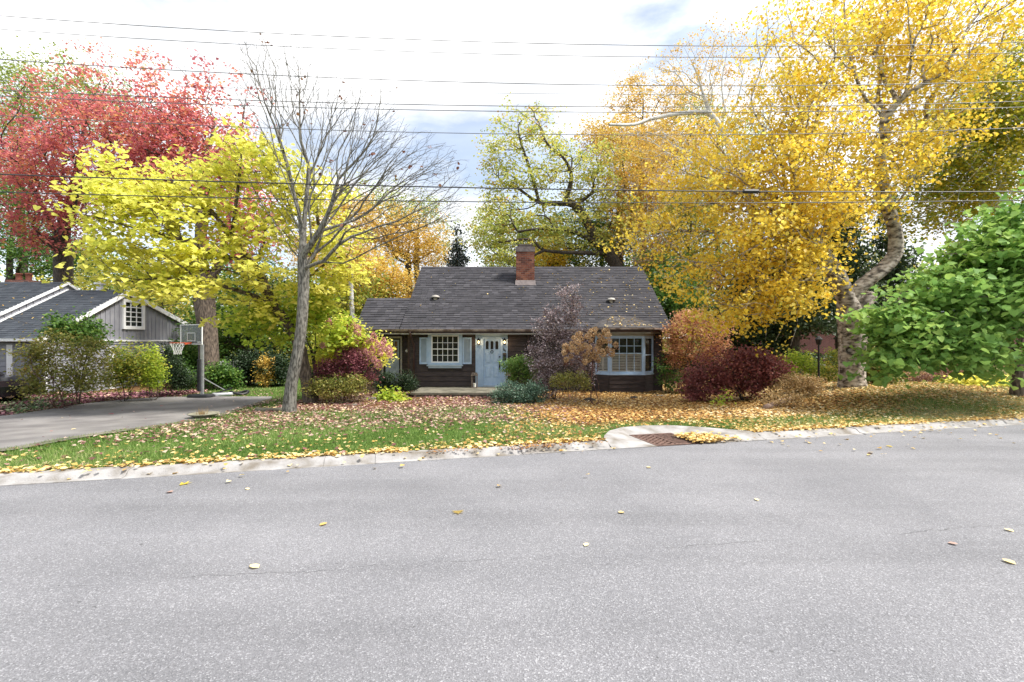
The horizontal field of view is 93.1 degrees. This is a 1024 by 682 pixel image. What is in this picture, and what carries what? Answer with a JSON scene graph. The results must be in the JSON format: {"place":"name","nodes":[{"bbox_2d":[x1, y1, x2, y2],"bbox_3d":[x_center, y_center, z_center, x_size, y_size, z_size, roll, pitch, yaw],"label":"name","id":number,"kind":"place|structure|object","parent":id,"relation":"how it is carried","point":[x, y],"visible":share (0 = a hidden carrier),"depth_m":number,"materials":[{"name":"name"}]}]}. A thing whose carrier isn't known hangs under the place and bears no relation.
{"place":"outdoors","nodes":[
{"label":"outdoors","id":0,"kind":"place"},
{"bbox_2d":[0,396,271,448],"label":"driveway","id":1,"kind":"structure","parent":0,"point":[51,424],"depth_m":12.73,"materials":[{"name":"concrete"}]},
{"bbox_2d":[170,324,249,397],"bbox_3d":[-10.908,0.727,17.604,2.505,2.637,1.072,0,0,-37],"label":"basketball hoop","id":2,"kind":"object","parent":1,"relation":"on","point":[191,333],"visible":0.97,"depth_m":17.43,"materials":[{"name":"grey plastic"}]},
{"bbox_2d":[0,80,1016,94],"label":"overhead wire","id":3,"kind":"object","parent":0,"point":[514,93],"visible":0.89,"depth_m":14.02,"materials":[{"name":"metal"}]},
{"bbox_2d":[0,59,1018,85],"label":"overhead wire","id":4,"kind":"object","parent":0,"point":[511,83],"visible":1,"depth_m":10.20,"materials":[{"name":"metal"}]},
{"bbox_2d":[0,15,1022,46],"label":"overhead wire","id":5,"kind":"object","parent":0,"point":[490,42],"visible":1,"depth_m":10.55,"materials":[{"name":"metal"}]},
{"bbox_2d":[0,343,1023,472],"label":"ground","id":6,"kind":"structure","parent":0,"point":[136,388],"depth_m":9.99,"materials":[{"name":"plant"}]},
{"bbox_2d":[0,372,38,399],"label":"parked car","id":7,"kind":"object","parent":6,"relation":"on","point":[4,386],"visible":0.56,"depth_m":15.64,"materials":[{"name":"paint"}]},
{"bbox_2d":[0,395,82,414],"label":"ground cover","id":8,"kind":"object","parent":6,"relation":"on","point":[3,402],"visible":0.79,"depth_m":14.94,"materials":[{"name":"plant"}]},
{"bbox_2d":[1,326,124,408],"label":"viburnum","id":9,"kind":"object","parent":8,"relation":"in","point":[80,383],"visible":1,"depth_m":14.43,"materials":[{"name":"green plant"}]},
{"bbox_2d":[0,168,135,289],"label":"deciduous tree","id":10,"kind":"object","parent":6,"relation":"on","point":[11,249],"visible":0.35,"depth_m":30.27,"materials":[{"name":"green plant"}]},
{"bbox_2d":[28,306,115,403],"bbox_3d":[-13.954,0.485,15.675,2.166,3.216,1.952,0,0,0],"label":"green shrub","id":11,"kind":"object","parent":6,"relation":"on","point":[83,326],"visible":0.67,"depth_m":15.40,"materials":[{"name":"green plant"}]},
{"bbox_2d":[0,35,187,279],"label":"deciduous tree","id":12,"kind":"object","parent":6,"relation":"on","point":[27,75],"visible":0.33,"depth_m":34.81,"materials":[{"name":"red plant"}]},
{"bbox_2d":[0,273,187,394],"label":"grey house","id":13,"kind":"structure","parent":6,"relation":"on","point":[146,324],"depth_m":20.66,"materials":[{"name":"wood"}]},
{"bbox_2d":[122,299,144,329],"bbox_3d":[-17.190,-1.200,22.050,0.080,1.340,1.260,0,0,0],"label":"gable window","id":14,"kind":"structure","parent":13,"relation":"in","point":[133,317],"depth_m":22.02,"materials":[{"name":"white paint"}]},
{"bbox_2d":[0,37,196,284],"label":"red maple","id":15,"kind":"object","parent":6,"relation":"on","point":[56,242],"visible":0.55,"depth_m":23.47,"materials":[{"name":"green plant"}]},
{"bbox_2d":[0,389,206,415],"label":"fallen leaves","id":16,"kind":"object","parent":6,"relation":"on","point":[112,395],"visible":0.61,"depth_m":17.25,"materials":[{"name":"plant"}]},
{"bbox_2d":[95,335,171,400],"bbox_3d":[-12.853,0.942,16.415,2.393,2.293,1.859,0,0,0],"label":"yellow shrub","id":17,"kind":"object","parent":6,"relation":"on","point":[126,369],"visible":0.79,"depth_m":16.23,"materials":[{"name":"green plant"}]},
{"bbox_2d":[43,241,225,345],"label":"deciduous tree","id":18,"kind":"object","parent":6,"relation":"on","point":[162,305],"visible":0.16,"depth_m":28.56,"materials":[{"name":"yellow plant"}]},
{"bbox_2d":[1,399,269,450],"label":"driveway edging","id":19,"kind":"object","parent":6,"relation":"on","point":[54,440],"visible":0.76,"depth_m":9.17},
{"bbox_2d":[135,342,171,399],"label":"weeping shrub","id":20,"kind":"object","parent":6,"relation":"on","point":[155,373],"visible":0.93,"depth_m":16.50,"materials":[{"name":"green plant"}]},
{"bbox_2d":[151,341,196,394],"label":"yew shrub","id":21,"kind":"object","parent":6,"relation":"on","point":[178,379],"visible":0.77,"depth_m":17.95,"materials":[{"name":"green plant"}]},
{"bbox_2d":[163,336,197,386],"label":"green shrub","id":22,"kind":"object","parent":6,"relation":"on","point":[191,357],"visible":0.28,"depth_m":21.29,"materials":[{"name":"green plant"}]},
{"bbox_2d":[86,45,293,388],"bbox_3d":[-15.133,-6.266,22.931,10.805,16.718,6.522,0,0,0],"label":"red maple","id":23,"kind":"object","parent":6,"relation":"on","point":[203,309],"visible":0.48,"depth_m":21.96,"materials":[{"name":"brown plant"}]},
{"bbox_2d":[187,406,219,417],"bbox_3d":[-7.728,1.782,12.160,0.720,0.314,0.720,0,0,0],"label":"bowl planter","id":24,"kind":"object","parent":6,"relation":"on","point":[204,414],"visible":0.91,"depth_m":12.12,"materials":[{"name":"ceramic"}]},
{"bbox_2d":[162,356,246,389],"bbox_3d":[-13.076,1.396,20.510,3.563,1.476,1.633,0,0,0],"label":"green shrub","id":25,"kind":"object","parent":6,"relation":"on","point":[224,375],"visible":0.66,"depth_m":20.36,"materials":[{"name":"green plant"}]},
{"bbox_2d":[33,113,383,402],"bbox_3d":[-8.016,-2.158,13.973,8.834,8.564,4.010,0,0,-17],"label":"yellow tree","id":26,"kind":"object","parent":6,"relation":"on","point":[177,284],"visible":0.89,"depth_m":13.41,"materials":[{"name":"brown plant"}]},
{"bbox_2d":[168,244,318,359],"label":"deciduous tree","id":27,"kind":"object","parent":6,"relation":"on","point":[234,341],"visible":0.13,"depth_m":26.22,"materials":[{"name":"yellow plant"}]},
{"bbox_2d":[224,345,282,385],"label":"evergreen shrub","id":28,"kind":"object","parent":6,"relation":"on","point":[245,361],"visible":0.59,"depth_m":22.09,"materials":[{"name":"green plant"}]},
{"bbox_2d":[250,352,278,387],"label":"tan shrub","id":29,"kind":"object","parent":6,"relation":"on","point":[263,364],"visible":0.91,"depth_m":21.31,"materials":[{"name":"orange plant"}]},
{"bbox_2d":[253,346,290,386],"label":"evergreen shrub","id":30,"kind":"object","parent":6,"relation":"on","point":[279,363],"visible":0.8,"depth_m":21.68,"materials":[{"name":"green plant"}]},
{"bbox_2d":[207,277,388,399],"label":"lime sapling","id":31,"kind":"object","parent":6,"relation":"on","point":[313,317],"visible":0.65,"depth_m":15.59,"materials":[{"name":"green plant"}]},
{"bbox_2d":[272,229,336,354],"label":"white birch","id":32,"kind":"object","parent":6,"relation":"on","point":[295,258],"visible":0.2,"depth_m":27.06,"materials":[{"name":"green plant"}]},
{"bbox_2d":[0,388,622,491],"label":"fallen leaves","id":33,"kind":"object","parent":6,"relation":"on","point":[337,405],"depth_m":11.62,"materials":[{"name":"plant"}]},
{"bbox_2d":[245,260,406,371],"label":"deciduous tree","id":34,"kind":"object","parent":6,"relation":"on","point":[361,297],"visible":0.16,"depth_m":29.42,"materials":[{"name":"yellow plant"}]},
{"bbox_2d":[299,371,371,402],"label":"olive shrub","id":35,"kind":"object","parent":6,"relation":"on","point":[348,388],"visible":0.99,"depth_m":15.81,"materials":[{"name":"green plant"}]},
{"bbox_2d":[216,29,469,412],"bbox_3d":[-4.689,-3.592,13.705,8.073,11.233,3.454,0,0,16],"label":"bare tree","id":36,"kind":"object","parent":6,"relation":"on","point":[304,266],"visible":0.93,"depth_m":13.35,"materials":[{"name":"grey plant"}]},
{"bbox_2d":[310,343,384,401],"bbox_3d":[-5.654,1.026,16.369,2.736,2.144,1.652,0,0,0],"label":"smoke bush","id":37,"kind":"object","parent":6,"relation":"on","point":[357,364],"visible":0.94,"depth_m":16.25,"materials":[{"name":"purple plant"}]},
{"bbox_2d":[315,234,384,335],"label":"white birch","id":38,"kind":"object","parent":6,"relation":"on","point":[351,297],"visible":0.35,"depth_m":28.40,"materials":[{"name":"yellow leaf"},{"name":"white bark"}]},
{"bbox_2d":[307,313,398,397],"bbox_3d":[-5.723,0.554,17.032,3.577,3.108,2.174,0,0,0],"label":"pink hydrangea","id":39,"kind":"object","parent":6,"relation":"on","point":[382,349],"visible":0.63,"depth_m":16.63,"materials":[{"name":"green plant"}]},
{"bbox_2d":[313,237,420,316],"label":"deciduous tree","id":40,"kind":"object","parent":6,"relation":"on","point":[396,276],"visible":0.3,"depth_m":32.10,"materials":[{"name":"orange plant"}]},
{"bbox_2d":[301,171,454,295],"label":"deciduous tree","id":41,"kind":"object","parent":6,"relation":"on","point":[428,245],"visible":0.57,"depth_m":37.41,"materials":[{"name":"orange plant"}]},
{"bbox_2d":[372,369,398,393],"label":"boxwood","id":42,"kind":"object","parent":6,"relation":"on","point":[385,381],"visible":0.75,"depth_m":18.27,"materials":[{"name":"green plant"}]},
{"bbox_2d":[366,384,411,402],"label":"perennial clump","id":43,"kind":"object","parent":6,"relation":"on","point":[389,396],"visible":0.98,"depth_m":16.65,"materials":[{"name":"yellow plant"}]},
{"bbox_2d":[338,171,462,280],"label":"deciduous tree","id":44,"kind":"object","parent":6,"relation":"on","point":[401,197],"visible":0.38,"depth_m":41.37,"materials":[{"name":"orange plant"}]},
{"bbox_2d":[390,368,419,395],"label":"boxwood","id":45,"kind":"object","parent":6,"relation":"on","point":[407,383],"visible":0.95,"depth_m":18.09,"materials":[{"name":"green plant"}]},
{"bbox_2d":[440,221,471,266],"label":"conifer","id":46,"kind":"object","parent":6,"relation":"on","point":[458,259],"visible":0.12,"depth_m":35.76,"materials":[{"name":"green plant"}]},
{"bbox_2d":[410,387,525,396],"bbox_3d":[-1.550,2.067,18.850,4.340,0.365,2.260,0,0,0],"label":"porch","id":47,"kind":"object","parent":6,"relation":"on","point":[450,391],"visible":0.56,"depth_m":18.11,"materials":[{"name":"concrete"}]},
{"bbox_2d":[0,418,1023,485],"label":"kerb","id":48,"kind":"structure","parent":6,"relation":"on","point":[55,476],"depth_m":7.05,"materials":[{"name":"concrete"}]},
{"bbox_2d":[427,440,607,453],"bbox_3d":[0.133,1.656,7.621,2.938,0.066,0.422,0,0,-16],"label":"leaf debris","id":49,"kind":"object","parent":48,"relation":"on","point":[569,443],"visible":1,"depth_m":7.62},
{"bbox_2d":[0,399,1023,472],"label":"fallen leaves","id":50,"kind":"object","parent":6,"relation":"on","point":[190,461],"visible":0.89,"depth_m":7.56,"materials":[{"name":"plant"}]},
{"bbox_2d":[357,244,670,392],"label":"brown house","id":51,"kind":"structure","parent":6,"relation":"on","point":[462,332],"depth_m":20.16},
{"bbox_2d":[386,340,398,381],"bbox_3d":[-5.088,0.952,20.630,0.579,1.996,0.061,0,0,0],"label":"side door","id":52,"kind":"structure","parent":51,"relation":"in","point":[395,365],"depth_m":20.62,"materials":[{"name":"grey glass"}]},
{"bbox_2d":[427,334,462,367],"bbox_3d":[-2.752,0.373,19.940,1.482,1.480,0.160,0,0,0],"label":"window","id":53,"kind":"structure","parent":51,"relation":"in","point":[444,350],"depth_m":19.97,"materials":[{"name":"blue paint"}]},
{"bbox_2d":[484,339,500,384],"bbox_3d":[-0.823,0.866,19.983,0.703,1.909,0.133,0,0,0],"label":"front door","id":54,"kind":"structure","parent":51,"relation":"in","point":[492,347],"depth_m":20.02,"materials":[{"name":"blue paint"}]},
{"bbox_2d":[420,269,660,326],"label":"fallen leaves","id":55,"kind":"object","parent":51,"relation":"on","point":[601,309],"visible":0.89,"depth_m":20.89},
{"bbox_2d":[594,333,653,392],"bbox_3d":[4.570,0.887,19.535,2.440,2.425,0.590,0,0,0],"label":"bay window","id":56,"kind":"structure","parent":51,"relation":"in","point":[622,372],"depth_m":19.36,"materials":[{"name":"blue paint"}]},
{"bbox_2d":[497,351,537,385],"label":"yew shrub","id":57,"kind":"object","parent":6,"relation":"on","point":[514,365],"visible":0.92,"depth_m":17.12,"materials":[{"name":"green plant"}]},
{"bbox_2d":[462,189,577,266],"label":"deciduous tree","id":58,"kind":"object","parent":6,"relation":"on","point":[514,247],"visible":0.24,"depth_m":42.94,"materials":[{"name":"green plant"}]},
{"bbox_2d":[487,379,555,403],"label":"holly shrub","id":59,"kind":"object","parent":6,"relation":"on","point":[531,392],"visible":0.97,"depth_m":15.39,"materials":[{"name":"green plant"}]},
{"bbox_2d":[522,234,585,266],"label":"deciduous tree","id":60,"kind":"object","parent":6,"relation":"on","point":[555,259],"visible":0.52,"depth_m":36.31,"materials":[{"name":"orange plant"}]},
{"bbox_2d":[458,92,650,266],"bbox_3d":[3.035,-7.378,32.989,13.303,18.567,7.618,0,0,0],"label":"oak tree","id":61,"kind":"object","parent":6,"relation":"on","point":[611,257],"visible":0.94,"depth_m":32.64,"materials":[{"name":"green plant"}]},
{"bbox_2d":[522,282,600,399],"bbox_3d":[1.713,0.035,16.596,2.734,4.074,1.517,0,0,0],"label":"ninebark","id":62,"kind":"object","parent":6,"relation":"on","point":[555,329],"visible":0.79,"depth_m":16.51,"materials":[{"name":"purple plant"}]},
{"bbox_2d":[549,367,598,404],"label":"spindly shrub","id":63,"kind":"object","parent":6,"relation":"on","point":[562,379],"visible":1,"depth_m":14.54,"materials":[{"name":"green plant"}]},
{"bbox_2d":[561,326,618,404],"bbox_3d":[2.378,0.767,14.758,1.821,2.440,1.326,0,0,0],"label":"dried hydrangea","id":64,"kind":"object","parent":6,"relation":"on","point":[608,340],"visible":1,"depth_m":14.51,"materials":[{"name":"brown plant"}]},
{"bbox_2d":[185,333,998,377],"bbox_3d":[8.022,0.663,29.388,64.332,3.239,5.102,0,0,-6],"label":"back hedge","id":65,"kind":"object","parent":6,"relation":"on","point":[666,364],"visible":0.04,"depth_m":27.75,"materials":[{"name":"green plant"}]},
{"bbox_2d":[537,197,654,274],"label":"deciduous tree","id":66,"kind":"object","parent":6,"relation":"on","point":[601,262],"visible":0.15,"depth_m":38.46,"materials":[{"name":"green plant"}]},
{"bbox_2d":[570,68,704,246],"bbox_3d":[10.314,-10.348,39.597,11.118,23.958,7.729,0,0,0],"label":"deciduous tree","id":67,"kind":"object","parent":6,"relation":"on","point":[635,98],"visible":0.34,"depth_m":39.45,"materials":[{"name":"yellow plant"}]},
{"bbox_2d":[576,133,720,266],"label":"deciduous tree","id":68,"kind":"object","parent":6,"relation":"on","point":[636,178],"visible":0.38,"depth_m":32.80,"materials":[{"name":"yellow plant"}]},
{"bbox_2d":[589,98,731,263],"bbox_3d":[10.636,-7.705,35.666,10.266,19.339,8.288,0,0,0],"label":"deciduous tree","id":69,"kind":"object","parent":6,"relation":"on","point":[635,145],"visible":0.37,"depth_m":35.11,"materials":[{"name":"yellow plant"}]},
{"bbox_2d":[650,353,688,393],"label":"green shrub","id":70,"kind":"object","parent":6,"relation":"on","point":[669,385],"visible":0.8,"depth_m":18.57,"materials":[{"name":"green plant"}]},
{"bbox_2d":[624,235,728,306],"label":"deciduous tree","id":71,"kind":"object","parent":6,"relation":"on","point":[639,260],"visible":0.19,"depth_m":29.42,"materials":[{"name":"yellow plant"}]},
{"bbox_2d":[630,245,732,372],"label":"deciduous tree","id":72,"kind":"object","parent":6,"relation":"on","point":[670,306],"visible":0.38,"depth_m":26.39,"materials":[{"name":"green plant"}]},
{"bbox_2d":[604,425,765,448],"bbox_3d":[2.890,2.053,8.878,2.940,0.794,1.398,0,0,-14],"label":"drain apron","id":73,"kind":"object","parent":6,"relation":"on","point":[619,438],"visible":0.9,"depth_m":8.84,"materials":[{"name":"concrete"}]},
{"bbox_2d":[630,433,701,445],"bbox_3d":[2.706,1.769,8.630,0.874,0.062,0.947,0,0,-14],"label":"storm drain grate","id":74,"kind":"object","parent":73,"relation":"on","point":[663,439],"visible":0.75,"depth_m":8.59,"materials":[{"name":"metal"}]},
{"bbox_2d":[626,171,744,360],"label":"deciduous tree","id":75,"kind":"object","parent":6,"relation":"on","point":[670,206],"visible":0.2,"depth_m":30.14,"materials":[{"name":"yellow plant"}]},
{"bbox_2d":[650,307,737,375],"bbox_3d":[7.319,0.358,19.095,3.381,3.406,2.507,0,0,-10],"label":"dogwood shrub","id":76,"kind":"object","parent":6,"relation":"on","point":[673,347],"visible":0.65,"depth_m":18.83,"materials":[{"name":"orange plant"}]},
{"bbox_2d":[599,11,800,257],"bbox_3d":[11.008,-8.646,28.489,11.798,20.580,5.802,0,0,0],"label":"white birch","id":77,"kind":"object","parent":6,"relation":"on","point":[666,115],"visible":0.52,"depth_m":28.65,"materials":[{"name":"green plant"}]},
{"bbox_2d":[638,87,788,317],"bbox_3d":[15.385,-9.128,37.434,11.972,21.504,7.928,0,0,-23],"label":"deciduous tree","id":78,"kind":"object","parent":6,"relation":"on","point":[722,109],"visible":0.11,"depth_m":37.27,"materials":[{"name":"yellow plant"}]},
{"bbox_2d":[671,340,798,402],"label":"japanese maple","id":79,"kind":"object","parent":6,"relation":"on","point":[761,370],"visible":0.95,"depth_m":14.84,"materials":[{"name":"red plant"}]},
{"bbox_2d":[464,372,1023,445],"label":"fallen leaves","id":80,"kind":"object","parent":6,"relation":"on","point":[608,410],"visible":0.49,"depth_m":12.49,"materials":[{"name":"plant"}]},
{"bbox_2d":[705,228,807,368],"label":"conifer","id":81,"kind":"object","parent":6,"relation":"on","point":[758,339],"visible":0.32,"depth_m":23.03,"materials":[{"name":"green plant"}]},
{"bbox_2d":[751,389,806,407],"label":"dry shrub","id":82,"kind":"object","parent":6,"relation":"on","point":[794,398],"visible":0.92,"depth_m":12.58,"materials":[{"name":"beige plant"}]},
{"bbox_2d":[748,228,837,373],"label":"conifer","id":83,"kind":"object","parent":6,"relation":"on","point":[818,322],"visible":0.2,"depth_m":21.79,"materials":[{"name":"green plant"}]},
{"bbox_2d":[767,369,833,395],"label":"dry shrub","id":84,"kind":"object","parent":6,"relation":"on","point":[787,386],"visible":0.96,"depth_m":14.08,"materials":[{"name":"beige plant"}]},
{"bbox_2d":[779,349,834,378],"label":"fern clump","id":85,"kind":"object","parent":6,"relation":"on","point":[800,361],"visible":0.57,"depth_m":18.25,"materials":[{"name":"green plant"}]},
{"bbox_2d":[597,0,1023,388],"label":"birch","id":86,"kind":"object","parent":6,"relation":"on","point":[811,241],"visible":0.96,"depth_m":13.77,"materials":[{"name":"yellow plant"}]},
{"bbox_2d":[785,346,837,381],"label":"green shrub","id":87,"kind":"object","parent":6,"relation":"on","point":[829,375],"visible":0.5,"depth_m":17.53,"materials":[{"name":"green plant"}]},
{"bbox_2d":[815,336,821,381],"bbox_3d":[10.748,0.656,17.000,0.240,1.672,0.240,0,0,22],"label":"lamp post","id":88,"kind":"object","parent":6,"relation":"on","point":[818,339],"visible":0.92,"depth_m":16.97,"materials":[{"name":"metal"}]},
{"bbox_2d":[804,175,892,369],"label":"conifer","id":89,"kind":"object","parent":6,"relation":"on","point":[860,272],"visible":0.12,"depth_m":24.26,"materials":[{"name":"green plant"}]},
{"bbox_2d":[859,291,876,373],"bbox_3d":[10.863,-0.044,15.051,1.030,3.041,0.480,0,0,-27],"label":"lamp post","id":90,"kind":"object","parent":6,"relation":"on","point":[869,297],"visible":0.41,"depth_m":14.97,"materials":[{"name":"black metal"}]},
{"bbox_2d":[829,190,933,363],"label":"conifer","id":91,"kind":"object","parent":6,"relation":"on","point":[903,264],"visible":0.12,"depth_m":26.52,"materials":[{"name":"green plant"}]},
{"bbox_2d":[739,301,1023,363],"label":"brick house","id":92,"kind":"structure","parent":6,"relation":"on","point":[827,340],"depth_m":34.00,"materials":[{"name":"red"}]},
{"bbox_2d":[866,342,915,383],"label":"hydrangea","id":93,"kind":"object","parent":6,"relation":"on","point":[893,381],"visible":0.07,"depth_m":15.20,"materials":[{"name":"green plant"}]},
{"bbox_2d":[896,371,946,381],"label":"dry shrub","id":94,"kind":"object","parent":6,"relation":"on","point":[926,375],"visible":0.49,"depth_m":16.27,"materials":[{"name":"brown plant"}]},
{"bbox_2d":[835,171,1023,396],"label":"catalpa tree","id":95,"kind":"object","parent":6,"relation":"on","point":[975,282],"visible":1,"depth_m":10.96,"materials":[{"name":"green plant"}]},
{"bbox_2d":[849,4,1023,245],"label":"deciduous tree","id":96,"kind":"object","parent":6,"relation":"on","point":[988,165],"visible":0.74,"depth_m":17.33,"materials":[{"name":"yellow plant"}]},
{"bbox_2d":[943,373,1008,387],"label":"perennial clump","id":97,"kind":"object","parent":6,"relation":"on","point":[972,381],"visible":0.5,"depth_m":15.00,"materials":[{"name":"yellow plant"}]},
{"bbox_2d":[0,425,1023,681],"bbox_3d":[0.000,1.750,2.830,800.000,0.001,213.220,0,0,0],"label":"road","id":98,"kind":"structure","parent":0,"point":[826,559],"depth_m":3.73,"materials":[{"name":"asphalt"}]},
{"bbox_2d":[41,417,1023,485],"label":"fallen leaves","id":99,"kind":"object","parent":98,"relation":"on","point":[710,436],"visible":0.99,"depth_m":8.49,"materials":[{"name":"plant"}]},
{"bbox_2d":[0,174,1023,193],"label":"overhead wire","id":100,"kind":"object","parent":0,"point":[750,191],"visible":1,"depth_m":9.30,"materials":[{"name":"black paint"}]},
{"bbox_2d":[0,191,1023,202],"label":"overhead wire","id":101,"kind":"object","parent":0,"point":[509,202],"visible":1,"depth_m":9.20,"materials":[{"name":"metal"}]},
{"bbox_2d":[2,96,1021,112],"bbox_3d":[0.000,-5.451,9.900,52.066,1.584,0.015,0,0,-3],"label":"overhead wire","id":102,"kind":"object","parent":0,"point":[506,111],"visible":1,"depth_m":9.89,"materials":[{"name":"metal"}]},
{"bbox_2d":[0,90,1023,106],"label":"overhead wire","id":103,"kind":"object","parent":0,"point":[496,105],"visible":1,"depth_m":9.96,"materials":[{"name":"metal"}]},
{"bbox_2d":[0,29,1023,57],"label":"overhead wire","id":104,"kind":"object","parent":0,"point":[502,54],"visible":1,"depth_m":10.39,"materials":[{"name":"metal"}]},
{"bbox_2d":[0,115,1023,134],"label":"overhead wire","id":105,"kind":"object","parent":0,"point":[494,133],"visible":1,"depth_m":9.76,"materials":[{"name":"metal"}]},
{"bbox_2d":[0,0,1023,341],"label":"sky","id":106,"kind":"structure","parent":0,"point":[618,23],"materials":[{"name":"white"}]},
{"label":"distant ground","id":107,"kind":"structure","parent":0,"visible":0},
{"bbox_2d":[0,221,948,359],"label":"distant wood","id":108,"kind":"object","parent":107,"relation":"on","point":[82,288],"visible":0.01,"depth_m":50.53,"materials":[{"name":"green plant"}]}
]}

